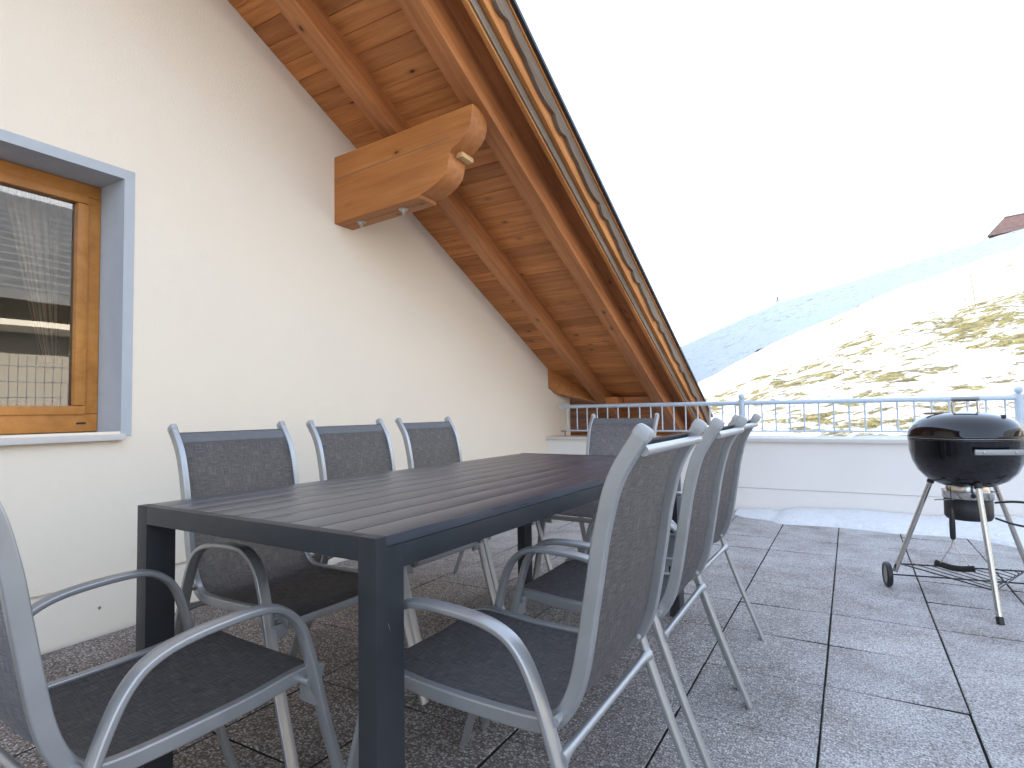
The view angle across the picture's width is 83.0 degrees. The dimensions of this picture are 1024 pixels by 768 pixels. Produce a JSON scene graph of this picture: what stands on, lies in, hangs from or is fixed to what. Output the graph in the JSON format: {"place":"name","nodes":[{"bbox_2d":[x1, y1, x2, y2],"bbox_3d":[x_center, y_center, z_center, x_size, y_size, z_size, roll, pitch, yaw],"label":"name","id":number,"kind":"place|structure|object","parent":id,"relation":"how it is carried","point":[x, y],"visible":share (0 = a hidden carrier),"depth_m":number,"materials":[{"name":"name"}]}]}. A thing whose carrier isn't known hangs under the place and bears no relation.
{"place":"outdoors","nodes":[
{"label":"outdoors","id":0,"kind":"place"},
{"bbox_2d":[0,511,1023,767],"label":"terrace floor","id":1,"kind":"structure","parent":0,"point":[892,697],"depth_m":2.15,"materials":[{"name":"grey tile"}]},
{"bbox_2d":[0,502,344,767],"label":"garden chair","id":2,"kind":"object","parent":1,"relation":"on","point":[191,682],"visible":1,"depth_m":1.13,"materials":[{"name":"fabric"}]},
{"bbox_2d":[167,421,428,767],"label":"garden chair","id":3,"kind":"object","parent":1,"relation":"on","point":[231,575],"visible":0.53,"depth_m":1.98,"materials":[{"name":"fabric"}]},
{"bbox_2d":[305,418,495,643],"bbox_3d":[-0.492,0.632,2.576,0.740,0.956,0.543,-3,-3,33],"label":"garden chair","id":4,"kind":"object","parent":1,"relation":"on","point":[348,451],"visible":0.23,"depth_m":2.67,"materials":[{"name":"fabric"}]},
{"bbox_2d":[136,453,683,767],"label":"garden table","id":5,"kind":"object","parent":1,"relation":"on","point":[383,529],"visible":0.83,"depth_m":1.45,"materials":[{"name":"metal"}]},
{"bbox_2d":[395,416,552,608],"bbox_3d":[-0.206,0.654,3.149,0.740,0.956,0.543,-3,-3,33],"label":"garden chair","id":6,"kind":"object","parent":1,"relation":"on","point":[430,443],"visible":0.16,"depth_m":3.28,"materials":[{"name":"fabric"}]},
{"bbox_2d":[346,418,707,767],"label":"garden chair","id":7,"kind":"object","parent":1,"relation":"on","point":[496,662],"visible":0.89,"depth_m":1.20,"materials":[{"name":"fabric"}]},
{"bbox_2d":[532,413,668,579],"bbox_3d":[0.522,0.651,3.330,0.543,0.956,0.740,-3,-3,33],"label":"garden chair","id":8,"kind":"object","parent":1,"relation":"on","point":[608,436],"visible":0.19,"depth_m":3.59,"materials":[{"name":"fabric"}]},
{"bbox_2d":[480,415,752,767],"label":"garden chair","id":9,"kind":"object","parent":1,"relation":"on","point":[561,586],"visible":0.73,"depth_m":1.73,"materials":[{"name":"fabric"}]},
{"bbox_2d":[563,413,764,690],"bbox_3d":[0.628,0.607,2.426,0.740,0.956,0.543,-3,-3,32],"label":"garden chair","id":10,"kind":"object","parent":1,"relation":"on","point":[729,488],"visible":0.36,"depth_m":2.43,"materials":[{"name":"fabric"}]},
{"bbox_2d":[650,524,1021,767],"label":"joint","id":11,"kind":"object","parent":1,"relation":"attached to","point":[817,764],"depth_m":2.15,"materials":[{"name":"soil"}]},
{"bbox_2d":[735,508,1023,547],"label":"snow","id":12,"kind":"structure","parent":1,"relation":"on","point":[896,523],"depth_m":4.62,"materials":[{"name":"white snow"}]},
{"bbox_2d":[882,396,1023,624],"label":"kettle barbecue","id":13,"kind":"object","parent":1,"relation":"on","point":[971,459],"visible":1,"depth_m":2.78,"materials":[{"name":"black metal"}]},
{"bbox_2d":[934,486,975,571],"bbox_3d":[2.147,0.708,2.824,0.168,0.414,0.039,-3,-3,38],"label":"grill brush","id":14,"kind":"object","parent":13,"relation":"hanging from","point":[952,529],"visible":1,"depth_m":2.82,"materials":[{"name":"black metal"}]},
{"bbox_2d":[516,0,1023,345],"label":"sky","id":15,"kind":"structure","parent":0,"point":[749,154],"materials":[{"name":"white"}]},
{"bbox_2d":[680,229,1023,435],"bbox_3d":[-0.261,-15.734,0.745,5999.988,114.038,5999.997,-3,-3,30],"label":"hillside","id":16,"kind":"structure","parent":0,"point":[925,327],"depth_m":16.44,"materials":[{"name":"white snow"}]},
{"bbox_2d":[0,0,712,654],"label":"house","id":17,"kind":"structure","parent":16,"relation":"on","point":[294,214],"depth_m":3.43,"materials":[{"name":"paint"}]},
{"bbox_2d":[0,398,24,405],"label":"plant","id":18,"kind":"object","parent":17,"relation":"on","point":[12,401],"visible":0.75,"depth_m":2.62,"materials":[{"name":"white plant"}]},
{"bbox_2d":[16,397,31,405],"bbox_3d":[-2.263,0.094,2.684,0.058,0.065,0.058,-3,-3,30],"label":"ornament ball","id":19,"kind":"object","parent":17,"relation":"on","point":[26,402],"visible":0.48,"depth_m":2.67,"materials":[{"name":"white wood"}]},
{"bbox_2d":[4,186,60,361],"bbox_3d":[-2.356,-0.624,2.817,0.044,1.020,0.270,-3,-3,30],"label":"curtain","id":20,"kind":"object","parent":17,"relation":"hanging from","point":[35,219],"visible":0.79,"depth_m":2.87,"materials":[{"name":"white fabric"}]},
{"bbox_2d":[42,397,57,405],"bbox_3d":[-2.214,0.095,2.777,0.062,0.069,0.062,-3,-3,30],"label":"ornament ball","id":21,"kind":"object","parent":17,"relation":"on","point":[50,402],"visible":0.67,"depth_m":2.76,"materials":[{"name":"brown wood"}]},
{"bbox_2d":[0,129,134,445],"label":"window","id":22,"kind":"structure","parent":17,"relation":"in","point":[101,194],"depth_m":2.77,"materials":[{"name":"blue paint"}]},
{"bbox_2d":[546,435,1023,517],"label":"parapet wall","id":23,"kind":"structure","parent":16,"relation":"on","point":[781,474],"depth_m":5.11,"materials":[{"name":"paint"}]},
{"bbox_2d":[559,386,1023,435],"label":"railing","id":24,"kind":"object","parent":23,"relation":"on","point":[1017,398],"visible":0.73,"depth_m":5.29,"materials":[{"name":"metal"}]},
{"bbox_2d":[748,435,906,438],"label":"snow","id":25,"kind":"structure","parent":23,"relation":"on","point":[833,437],"depth_m":5.17,"materials":[{"name":"white snow"}]},
{"bbox_2d":[838,353,845,381],"bbox_3d":[6.702,-0.249,11.743,0.134,0.773,0.028,-3,-4,40],"label":"wooden stake","id":26,"kind":"object","parent":16,"relation":"on","point":[842,367],"visible":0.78,"depth_m":11.73,"materials":[{"name":"brown wood"}]},
{"bbox_2d":[969,274,975,305],"bbox_3d":[13.753,-2.690,17.270,0.130,1.203,0.043,-3,-4,42],"label":"wooden stake","id":27,"kind":"object","parent":16,"relation":"on","point":[972,290],"visible":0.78,"depth_m":17.26,"materials":[{"name":"brown wood"}]},
{"bbox_2d":[987,212,1023,237],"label":"mountain hut","id":28,"kind":"object","parent":16,"relation":"on","point":[1010,223],"visible":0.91,"depth_m":150.16,"materials":[{"name":"brown wood"}]}
]}

